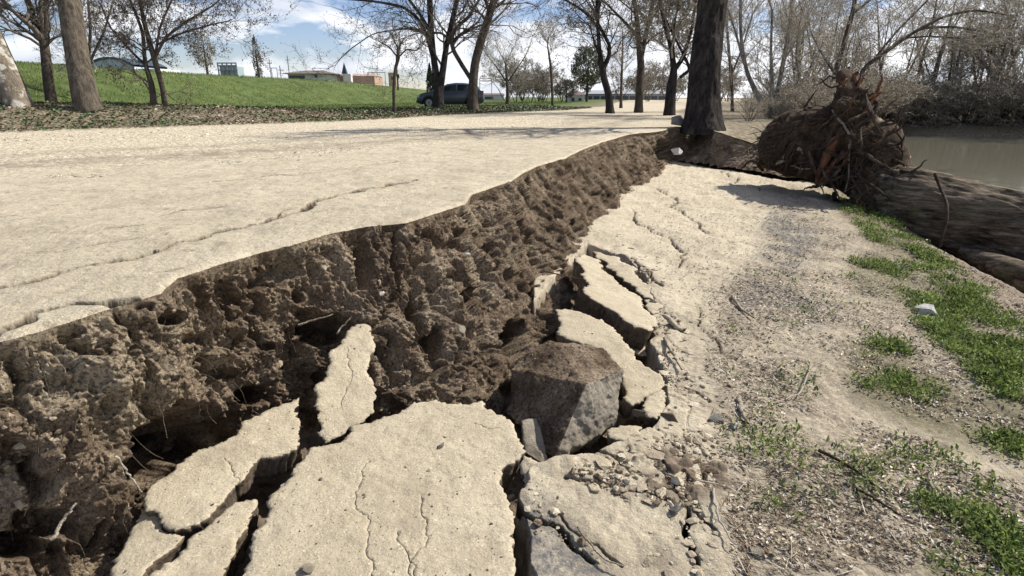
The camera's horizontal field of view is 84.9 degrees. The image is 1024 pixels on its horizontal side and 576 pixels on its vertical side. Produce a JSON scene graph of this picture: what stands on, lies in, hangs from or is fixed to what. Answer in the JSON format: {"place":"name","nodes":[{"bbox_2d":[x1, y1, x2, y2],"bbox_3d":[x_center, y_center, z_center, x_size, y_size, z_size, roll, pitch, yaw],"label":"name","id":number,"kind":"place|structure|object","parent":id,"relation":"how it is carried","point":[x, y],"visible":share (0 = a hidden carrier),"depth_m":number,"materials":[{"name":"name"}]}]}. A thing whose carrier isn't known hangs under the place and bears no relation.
{"place":"outdoors","nodes":[
{"label":"outdoors","id":0,"kind":"place"},
{"bbox_2d":[0,126,554,177],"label":"path gravel","id":1,"kind":"structure","parent":0,"point":[57,175],"depth_m":10.63,"materials":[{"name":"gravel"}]},
{"bbox_2d":[15,60,581,109],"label":"embankment grass","id":2,"kind":"structure","parent":0,"point":[370,104],"depth_m":41.20,"materials":[{"name":"green plant"}]},
{"bbox_2d":[0,128,786,575],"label":"eroded soil bank","id":3,"kind":"structure","parent":0,"point":[134,394],"depth_m":3.10,"materials":[{"name":"soil"}]},
{"bbox_2d":[50,502,77,540],"bbox_3d":[-1.479,0.769,1.846,0.022,0.088,0.096,8,20,23],"label":"stick","id":4,"kind":"object","parent":3,"relation":"in","point":[56,533],"visible":1,"depth_m":1.84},
{"bbox_2d":[313,324,375,445],"bbox_3d":[-0.844,0.498,2.902,0.329,0.365,0.787,0,19,0],"label":"broken slab","id":5,"kind":"object","parent":3,"relation":"on","point":[348,387],"depth_m":2.82,"materials":[{"name":"concrete"}]},
{"bbox_2d":[0,137,766,575],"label":"rootlets","id":6,"kind":"object","parent":3,"relation":"on","point":[194,395],"visible":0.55,"depth_m":2.26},
{"bbox_2d":[0,129,807,575],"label":"soil clods","id":7,"kind":"object","parent":3,"relation":"on","point":[68,377],"visible":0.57,"depth_m":2.35,"materials":[{"name":"soil"}]},
{"bbox_2d":[0,62,1023,341],"bbox_3d":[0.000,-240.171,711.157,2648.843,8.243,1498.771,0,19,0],"label":"ground","id":8,"kind":"structure","parent":0,"point":[152,214],"depth_m":5.85,"materials":[{"name":"concrete"}]},
{"bbox_2d":[0,30,34,107],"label":"bare tree","id":9,"kind":"object","parent":8,"relation":"on","point":[14,92],"visible":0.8,"depth_m":14.85,"materials":[{"name":"beige plant"}]},
{"bbox_2d":[0,0,106,101],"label":"bare tree","id":10,"kind":"object","parent":8,"relation":"on","point":[40,26],"visible":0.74,"depth_m":17.88,"materials":[{"name":"brown plant"}]},
{"bbox_2d":[5,0,149,85],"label":"bare tree","id":11,"kind":"object","parent":8,"relation":"on","point":[87,34],"visible":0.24,"depth_m":25.94,"materials":[{"name":"brown plant"}]},
{"bbox_2d":[57,0,103,112],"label":"bare tree","id":12,"kind":"object","parent":8,"relation":"on","point":[85,96],"visible":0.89,"depth_m":15.28,"materials":[{"name":"brown plant"}]},
{"bbox_2d":[64,57,179,72],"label":"arched hall","id":13,"kind":"structure","parent":8,"relation":"on","point":[98,61],"depth_m":76.79,"materials":[{"name":"grey metal"}]},
{"bbox_2d":[46,0,299,106],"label":"bare tree","id":14,"kind":"object","parent":8,"relation":"on","point":[145,33],"visible":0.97,"depth_m":17.44,"materials":[{"name":"brown plant"}]},
{"bbox_2d":[192,28,216,73],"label":"bare tree","id":15,"kind":"object","parent":8,"relation":"on","point":[203,59],"visible":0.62,"depth_m":58.35,"materials":[{"name":"grey plant"}]},
{"bbox_2d":[216,62,244,75],"bbox_3d":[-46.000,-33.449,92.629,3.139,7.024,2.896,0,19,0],"label":"glass hall","id":16,"kind":"structure","parent":8,"relation":"on","point":[227,69],"depth_m":90.69,"materials":[{"name":"glass"}]},
{"bbox_2d":[250,34,262,76],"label":"poplar","id":17,"kind":"object","parent":8,"relation":"on","point":[256,64],"visible":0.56,"depth_m":97.60,"materials":[{"name":"green plant"}]},
{"bbox_2d":[0,102,585,131],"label":"fallen leaves","id":18,"kind":"object","parent":8,"relation":"on","point":[290,110],"visible":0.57,"depth_m":17.83,"materials":[{"name":"brown plant"}]},
{"bbox_2d":[0,100,590,129],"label":"ivy ground cover","id":19,"kind":"object","parent":8,"relation":"on","point":[383,112],"visible":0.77,"depth_m":17.61,"materials":[{"name":"green plant"}]},
{"bbox_2d":[280,68,342,81],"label":"building","id":20,"kind":"structure","parent":8,"relation":"on","point":[304,75],"depth_m":113.71,"materials":[{"name":"grey"}]},
{"bbox_2d":[340,74,382,84],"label":"long building","id":21,"kind":"structure","parent":8,"relation":"on","point":[363,80],"depth_m":123.87,"materials":[{"name":"orange"}]},
{"bbox_2d":[350,14,437,111],"bbox_3d":[-5.119,-9.507,24.482,3.840,4.468,2.172,0,19,0],"label":"bare tree","id":22,"kind":"object","parent":8,"relation":"on","point":[399,52],"visible":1,"depth_m":23.96,"materials":[{"name":"grey plant"}]},
{"bbox_2d":[280,0,523,107],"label":"bare tree","id":23,"kind":"object","parent":8,"relation":"on","point":[438,86],"visible":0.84,"depth_m":29.86,"materials":[{"name":"brown plant"}]},
{"bbox_2d":[346,0,548,110],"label":"bare tree","id":24,"kind":"object","parent":8,"relation":"on","point":[479,46],"visible":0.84,"depth_m":29.31,"materials":[{"name":"brown plant"}]},
{"bbox_2d":[416,83,483,106],"bbox_3d":[-3.805,-11.956,34.753,4.130,1.460,2.140,-1,19,-2],"label":"parked car","id":25,"kind":"object","parent":8,"relation":"on","point":[455,93],"visible":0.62,"depth_m":33.96,"materials":[{"name":"grey paint"}]},
{"bbox_2d":[480,56,530,100],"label":"tree","id":26,"kind":"object","parent":8,"relation":"on","point":[502,83],"visible":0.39,"depth_m":108.01,"materials":[{"name":"brown plant"}]},
{"bbox_2d":[466,15,545,104],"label":"bare tree","id":27,"kind":"object","parent":8,"relation":"on","point":[506,79],"visible":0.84,"depth_m":47.95,"materials":[{"name":"grey plant"}]},
{"bbox_2d":[497,59,531,102],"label":"tree","id":28,"kind":"object","parent":8,"relation":"on","point":[514,88],"visible":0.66,"depth_m":65.19,"materials":[{"name":"brown plant"}]},
{"bbox_2d":[504,67,544,102],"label":"tree","id":29,"kind":"object","parent":8,"relation":"on","point":[526,89],"visible":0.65,"depth_m":67.24,"materials":[{"name":"brown plant"}]},
{"bbox_2d":[520,55,559,100],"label":"tree","id":30,"kind":"object","parent":8,"relation":"on","point":[535,68],"visible":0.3,"depth_m":101.68,"materials":[{"name":"grey plant"}]},
{"bbox_2d":[523,66,558,101],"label":"tree","id":31,"kind":"object","parent":8,"relation":"on","point":[540,90],"visible":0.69,"depth_m":69.36,"materials":[{"name":"grey plant"}]},
{"bbox_2d":[529,9,565,105],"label":"bare tree","id":32,"kind":"object","parent":8,"relation":"on","point":[549,58],"visible":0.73,"depth_m":41.90,"materials":[{"name":"grey plant"}]},
{"bbox_2d":[554,78,578,101],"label":"bush","id":33,"kind":"object","parent":8,"relation":"on","point":[571,85],"visible":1,"depth_m":63.05,"materials":[{"name":"green plant"}]},
{"bbox_2d":[570,43,606,101],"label":"evergreen tree","id":34,"kind":"object","parent":8,"relation":"on","point":[592,79],"visible":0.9,"depth_m":75.92,"materials":[{"name":"green plant"}]},
{"bbox_2d":[493,0,696,113],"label":"bare tree","id":35,"kind":"object","parent":8,"relation":"on","point":[602,63],"visible":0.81,"depth_m":26.90,"materials":[{"name":"brown plant"}]},
{"bbox_2d":[510,0,693,112],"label":"bare tree","id":36,"kind":"object","parent":8,"relation":"on","point":[638,107],"visible":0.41,"depth_m":27.94,"materials":[{"name":"grey plant"}]},
{"bbox_2d":[603,66,636,99],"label":"tree","id":37,"kind":"object","parent":8,"relation":"on","point":[618,87],"visible":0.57,"depth_m":120.91,"materials":[{"name":"grey plant"}]},
{"bbox_2d":[596,1,647,107],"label":"bare tree","id":38,"kind":"object","parent":8,"relation":"on","point":[621,70],"visible":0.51,"depth_m":39.98,"materials":[{"name":"grey plant"}]},
{"bbox_2d":[582,90,665,99],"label":"warehouse","id":39,"kind":"structure","parent":8,"relation":"on","point":[598,94],"depth_m":149.90,"materials":[{"name":"grey"}]},
{"bbox_2d":[633,55,669,100],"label":"tree","id":40,"kind":"object","parent":8,"relation":"on","point":[649,82],"visible":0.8,"depth_m":99.95,"materials":[{"name":"grey plant"}]},
{"bbox_2d":[648,59,686,97],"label":"tree","id":41,"kind":"object","parent":8,"relation":"on","point":[664,80],"visible":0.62,"depth_m":85.24,"materials":[{"name":"grey plant"}]},
{"bbox_2d":[621,0,763,115],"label":"bare tree","id":42,"kind":"object","parent":8,"relation":"on","point":[670,47],"visible":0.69,"depth_m":23.85,"materials":[{"name":"brown plant"}]},
{"bbox_2d":[680,0,727,134],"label":"tree","id":43,"kind":"object","parent":8,"relation":"on","point":[703,114],"visible":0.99,"depth_m":14.29,"materials":[{"name":"brown plant"}]},
{"bbox_2d":[720,48,754,100],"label":"tree","id":44,"kind":"object","parent":8,"relation":"on","point":[724,86],"visible":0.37,"depth_m":84.98,"materials":[{"name":"grey plant"}]},
{"bbox_2d":[685,0,797,111],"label":"bare tree","id":45,"kind":"object","parent":8,"relation":"on","point":[730,70],"visible":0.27,"depth_m":29.95,"materials":[{"name":"grey plant"}]},
{"bbox_2d":[721,82,768,111],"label":"bare shrub","id":46,"kind":"object","parent":8,"relation":"on","point":[745,97],"visible":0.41,"depth_m":29.54,"materials":[{"name":"brown plant"}]},
{"bbox_2d":[722,87,784,120],"bbox_3d":[8.024,-6.039,18.555,2.156,1.201,1.690,-17,25,-41],"label":"bare shrub","id":47,"kind":"object","parent":8,"relation":"on","point":[755,106],"visible":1,"depth_m":18.39,"materials":[{"name":"brown plant"}]},
{"bbox_2d":[671,0,866,118],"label":"bare tree","id":48,"kind":"object","parent":8,"relation":"on","point":[797,40],"visible":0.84,"depth_m":20.93,"materials":[{"name":"brown plant"}]},
{"bbox_2d":[749,88,805,118],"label":"bare shrub","id":49,"kind":"object","parent":8,"relation":"on","point":[778,108],"visible":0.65,"depth_m":20.34,"materials":[{"name":"brown plant"}]},
{"bbox_2d":[756,68,835,115],"bbox_3d":[10.312,-7.183,20.765,3.016,2.143,3.846,-6,20,-17],"label":"bare shrub","id":50,"kind":"object","parent":8,"relation":"on","point":[806,83],"visible":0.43,"depth_m":20.16,"materials":[{"name":"brown plant"}]},
{"bbox_2d":[754,0,847,75],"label":"riverside tree","id":51,"kind":"object","parent":8,"relation":"on","point":[803,25],"visible":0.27,"depth_m":44.98,"materials":[{"name":"brown plant"}]},
{"bbox_2d":[747,58,863,109],"bbox_3d":[11.726,-7.586,21.660,4.287,2.388,3.361,-13,23,-33],"label":"bare shrub","id":52,"kind":"object","parent":8,"relation":"on","point":[828,82],"visible":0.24,"depth_m":21.11,"materials":[{"name":"brown plant"}]},
{"bbox_2d":[773,0,851,80],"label":"riverside tree","id":53,"kind":"object","parent":8,"relation":"on","point":[809,37],"visible":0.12,"depth_m":52.49,"materials":[{"name":"brown plant"}]},
{"bbox_2d":[759,0,866,85],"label":"riverside tree","id":54,"kind":"object","parent":8,"relation":"on","point":[793,53],"visible":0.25,"depth_m":31.63,"materials":[{"name":"brown plant"}]},
{"bbox_2d":[783,0,866,75],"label":"riverside tree","id":55,"kind":"object","parent":8,"relation":"on","point":[830,30],"visible":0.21,"depth_m":51.42,"materials":[{"name":"grey plant"}]},
{"bbox_2d":[770,66,884,108],"bbox_3d":[10.467,-6.197,18.235,2.747,1.952,3.504,-14,23,-35],"label":"bare shrub","id":56,"kind":"object","parent":8,"relation":"on","point":[824,97],"visible":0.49,"depth_m":18.57,"materials":[{"name":"brown plant"}]},
{"bbox_2d":[761,0,909,89],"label":"bare tree","id":57,"kind":"object","parent":8,"relation":"on","point":[853,11],"visible":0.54,"depth_m":23.96,"materials":[{"name":"grey plant"}]},
{"bbox_2d":[749,42,928,104],"bbox_3d":[13.295,-8.615,23.583,5.941,3.310,4.658,-1,19,-2],"label":"bare shrub","id":58,"kind":"object","parent":8,"relation":"on","point":[873,79],"visible":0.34,"depth_m":23.07,"materials":[{"name":"brown plant"}]},
{"bbox_2d":[812,0,887,77],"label":"riverside tree","id":59,"kind":"object","parent":8,"relation":"on","point":[843,28],"visible":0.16,"depth_m":55.49,"materials":[{"name":"grey plant"}]},
{"bbox_2d":[813,0,889,83],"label":"riverside tree","id":60,"kind":"object","parent":8,"relation":"on","point":[850,45],"visible":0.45,"depth_m":37.33,"materials":[{"name":"grey plant"}]},
{"bbox_2d":[826,13,890,72],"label":"riverside tree","id":61,"kind":"object","parent":8,"relation":"on","point":[831,22],"visible":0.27,"depth_m":51.65,"materials":[{"name":"grey plant"}]},
{"bbox_2d":[847,0,922,114],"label":"riverside tree","id":62,"kind":"object","parent":8,"relation":"on","point":[878,45],"visible":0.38,"depth_m":49.16,"materials":[{"name":"grey plant"}]},
{"bbox_2d":[851,61,928,116],"bbox_3d":[21.313,-11.720,32.726,4.704,3.343,6.000,-13,23,-34],"label":"bare shrub","id":63,"kind":"object","parent":8,"relation":"on","point":[891,87],"visible":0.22,"depth_m":32.01,"materials":[{"name":"brown plant"}]},
{"bbox_2d":[858,54,936,98],"bbox_3d":[21.311,-12.195,33.849,4.996,3.550,6.372,-1,19,-3],"label":"bare shrub","id":64,"kind":"object","parent":8,"relation":"on","point":[913,79],"visible":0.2,"depth_m":32.00,"materials":[{"name":"brown plant"}]},
{"bbox_2d":[855,57,949,120],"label":"bare shrub","id":65,"kind":"object","parent":8,"relation":"on","point":[888,115],"visible":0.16,"depth_m":47.69,"materials":[{"name":"brown plant"}]},
{"bbox_2d":[871,70,938,117],"bbox_3d":[21.728,-11.556,33.316,4.250,3.020,5.420,-5,19,-15],"label":"bare shrub","id":66,"kind":"object","parent":8,"relation":"on","point":[887,103],"visible":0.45,"depth_m":32.04,"materials":[{"name":"brown plant"}]},
{"bbox_2d":[809,0,1023,92],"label":"bare tree","id":67,"kind":"object","parent":8,"relation":"on","point":[927,25],"visible":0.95,"depth_m":24.95,"materials":[{"name":"grey plant"}]},
{"bbox_2d":[886,0,964,77],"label":"riverside tree","id":68,"kind":"object","parent":8,"relation":"on","point":[918,24],"visible":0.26,"depth_m":52.49,"materials":[{"name":"grey plant"}]},
{"bbox_2d":[879,73,974,124],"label":"bare shrub","id":69,"kind":"object","parent":8,"relation":"on","point":[910,106],"visible":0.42,"depth_m":46.78,"materials":[{"name":"brown plant"}]},
{"bbox_2d":[872,0,999,118],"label":"riverside tree","id":70,"kind":"object","parent":8,"relation":"on","point":[908,57],"visible":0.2,"depth_m":52.29,"materials":[{"name":"grey plant"}]},
{"bbox_2d":[894,60,977,122],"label":"bare shrub","id":71,"kind":"object","parent":8,"relation":"on","point":[949,85],"visible":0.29,"depth_m":47.14,"materials":[{"name":"brown plant"}]},
{"bbox_2d":[894,0,988,120],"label":"riverside tree","id":72,"kind":"object","parent":8,"relation":"on","point":[938,57],"visible":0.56,"depth_m":46.64,"materials":[{"name":"grey plant"}]},
{"bbox_2d":[888,66,996,123],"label":"bare shrub","id":73,"kind":"object","parent":8,"relation":"on","point":[940,103],"visible":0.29,"depth_m":47.47,"materials":[{"name":"brown plant"}]},
{"bbox_2d":[888,70,1008,131],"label":"bare shrub","id":74,"kind":"object","parent":8,"relation":"on","point":[936,122],"visible":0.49,"depth_m":47.04,"materials":[{"name":"brown plant"}]},
{"bbox_2d":[899,0,1012,87],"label":"riverside tree","id":75,"kind":"object","parent":8,"relation":"on","point":[950,65],"visible":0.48,"depth_m":47.97,"materials":[{"name":"grey plant"}]},
{"bbox_2d":[903,64,1019,128],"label":"bare shrub","id":76,"kind":"object","parent":8,"relation":"on","point":[950,119],"visible":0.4,"depth_m":46.86,"materials":[{"name":"brown plant"}]},
{"bbox_2d":[914,62,1023,121],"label":"bare shrub","id":77,"kind":"object","parent":8,"relation":"on","point":[987,75],"visible":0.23,"depth_m":46.99,"materials":[{"name":"brown plant"}]},
{"bbox_2d":[919,56,1023,130],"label":"bare shrub","id":78,"kind":"object","parent":8,"relation":"on","point":[970,119],"visible":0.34,"depth_m":46.27,"materials":[{"name":"brown plant"}]},
{"bbox_2d":[924,0,1023,83],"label":"bare tree","id":79,"kind":"object","parent":8,"relation":"on","point":[987,50],"visible":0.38,"depth_m":49.05,"materials":[{"name":"brown plant"}]},
{"bbox_2d":[925,0,1023,121],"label":"riverside tree","id":80,"kind":"object","parent":8,"relation":"on","point":[997,62],"visible":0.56,"depth_m":47.34,"materials":[{"name":"grey plant"}]},
{"bbox_2d":[936,75,1012,122],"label":"bare shrub","id":81,"kind":"object","parent":8,"relation":"on","point":[972,99],"visible":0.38,"depth_m":46.33,"materials":[{"name":"brown plant"}]},
{"bbox_2d":[943,72,1023,129],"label":"bare shrub","id":82,"kind":"object","parent":8,"relation":"on","point":[1010,120],"visible":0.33,"depth_m":45.59,"materials":[{"name":"brown plant"}]},
{"bbox_2d":[946,62,1023,122],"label":"bare shrub","id":83,"kind":"object","parent":8,"relation":"on","point":[962,70],"visible":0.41,"depth_m":45.50,"materials":[{"name":"brown plant"}]},
{"bbox_2d":[956,65,1023,127],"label":"bare shrub","id":84,"kind":"object","parent":8,"relation":"on","point":[990,113],"visible":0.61,"depth_m":44.98,"materials":[{"name":"brown plant"}]},
{"bbox_2d":[979,74,1023,121],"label":"bare shrub","id":85,"kind":"object","parent":8,"relation":"on","point":[1008,101],"visible":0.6,"depth_m":44.41,"materials":[{"name":"brown plant"}]},
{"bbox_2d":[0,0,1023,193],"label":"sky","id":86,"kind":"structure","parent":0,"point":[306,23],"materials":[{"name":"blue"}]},
{"bbox_2d":[165,160,1023,575],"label":"slumped ground","id":87,"kind":"structure","parent":0,"point":[613,526],"depth_m":3.04,"materials":[{"name":"soil"}]},
{"bbox_2d":[110,508,184,575],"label":"broken slab","id":88,"kind":"object","parent":87,"relation":"on","point":[142,542],"depth_m":2.03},
{"bbox_2d":[149,499,258,575],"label":"broken slab","id":89,"kind":"object","parent":87,"relation":"on","point":[231,535],"depth_m":2.05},
{"bbox_2d":[143,398,300,545],"bbox_3d":[-1.191,0.781,2.493,0.358,0.190,0.840,9,21,24],"label":"broken slab","id":90,"kind":"object","parent":87,"relation":"on","point":[227,479],"depth_m":2.38,"materials":[{"name":"concrete"}]},
{"bbox_2d":[243,400,525,575],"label":"broken slab","id":91,"kind":"object","parent":87,"relation":"on","point":[482,439],"depth_m":2.17,"materials":[{"name":"concrete"}]},
{"bbox_2d":[112,326,655,575],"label":"soil crumbs","id":92,"kind":"object","parent":91,"relation":"on","point":[428,470],"visible":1,"depth_m":2.17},
{"bbox_2d":[257,259,756,558],"bbox_3d":[-0.070,0.452,3.837,2.621,0.424,3.916,0,19,0],"label":"soil rubble","id":93,"kind":"object","parent":87,"relation":"on","point":[676,480],"visible":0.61,"depth_m":2.37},
{"bbox_2d":[519,456,537,484],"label":"broken slab","id":94,"kind":"structure","parent":87,"relation":"on","point":[526,464],"depth_m":2.41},
{"bbox_2d":[521,418,547,461],"bbox_3d":[0.099,0.748,2.739,0.110,0.176,0.353,-3,19,-8],"label":"rock shard","id":95,"kind":"object","parent":87,"relation":"on","point":[533,442],"visible":0.92,"depth_m":2.69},
{"bbox_2d":[506,340,623,456],"bbox_3d":[0.293,0.608,3.062,0.602,0.513,0.982,4,19,11],"label":"upturned block","id":96,"kind":"object","parent":87,"relation":"on","point":[567,410],"depth_m":2.85,"materials":[{"name":"stone"}]},
{"bbox_2d":[555,309,664,417],"bbox_3d":[0.560,0.404,3.386,0.402,0.240,1.054,-9,21,-24],"label":"broken slab","id":97,"kind":"object","parent":87,"relation":"on","point":[607,337],"depth_m":3.36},
{"bbox_2d":[571,254,657,349],"bbox_3d":[0.756,0.056,4.406,0.483,0.275,1.708,0,19,0],"label":"broken slab","id":98,"kind":"object","parent":87,"relation":"on","point":[605,297],"depth_m":4.00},
{"bbox_2d":[593,251,653,304],"bbox_3d":[1.015,-0.101,4.963,0.267,0.127,1.335,-4,19,-13],"label":"broken slab","id":99,"kind":"object","parent":87,"relation":"on","point":[622,273],"depth_m":4.90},
{"bbox_2d":[607,425,641,444],"bbox_3d":[0.528,0.697,2.620,0.185,0.070,0.113,-10,21,-28],"label":"broken slab","id":100,"kind":"object","parent":87,"relation":"on","point":[622,433],"depth_m":2.60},
{"bbox_2d":[519,233,750,575],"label":"crust fragments","id":101,"kind":"object","parent":87,"relation":"on","point":[603,463],"visible":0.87,"depth_m":2.31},
{"bbox_2d":[629,340,648,360],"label":"broken slab","id":102,"kind":"structure","parent":87,"relation":"on","point":[640,355],"depth_m":3.69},
{"bbox_2d":[644,299,662,314],"bbox_3d":[1.086,0.155,4.260,0.179,0.068,0.329,0,19,0],"label":"broken slab","id":103,"kind":"object","parent":87,"relation":"on","point":[651,308],"depth_m":4.21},
{"bbox_2d":[640,389,667,427],"bbox_3d":[0.731,0.624,2.888,0.134,0.092,0.287,4,19,11],"label":"broken slab","id":104,"kind":"object","parent":87,"relation":"on","point":[653,406],"depth_m":2.83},
{"bbox_2d":[635,165,1023,575],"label":"leaf litter","id":105,"kind":"object","parent":87,"relation":"on","point":[997,570],"visible":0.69,"depth_m":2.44,"materials":[{"name":"plant"}]},
{"bbox_2d":[818,448,885,492],"bbox_3d":[1.450,0.772,2.391,0.034,0.017,0.304,-9,21,-24],"label":"stick","id":106,"kind":"object","parent":87,"relation":"on","point":[835,458],"visible":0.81,"depth_m":2.44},
{"bbox_2d":[714,188,1023,575],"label":"green weeds","id":107,"kind":"object","parent":87,"relation":"on","point":[1007,368],"visible":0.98,"depth_m":3.21,"materials":[{"name":"plant"}]},
{"bbox_2d":[737,65,1023,293],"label":"uprooted tree","id":108,"kind":"object","parent":87,"relation":"on","point":[846,142],"visible":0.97,"depth_m":9.07,"materials":[{"name":"brown plant"}]},
{"bbox_2d":[914,303,936,315],"bbox_3d":[3.270,0.191,4.425,0.104,0.140,0.149,2,19,5],"label":"stone","id":109,"kind":"object","parent":87,"relation":"on","point":[926,309],"visible":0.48,"depth_m":4.38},
{"bbox_2d":[570,127,1023,268],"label":"river water","id":110,"kind":"structure","parent":0,"point":[997,161],"depth_m":29.36,"materials":[{"name":"brown liquid"}]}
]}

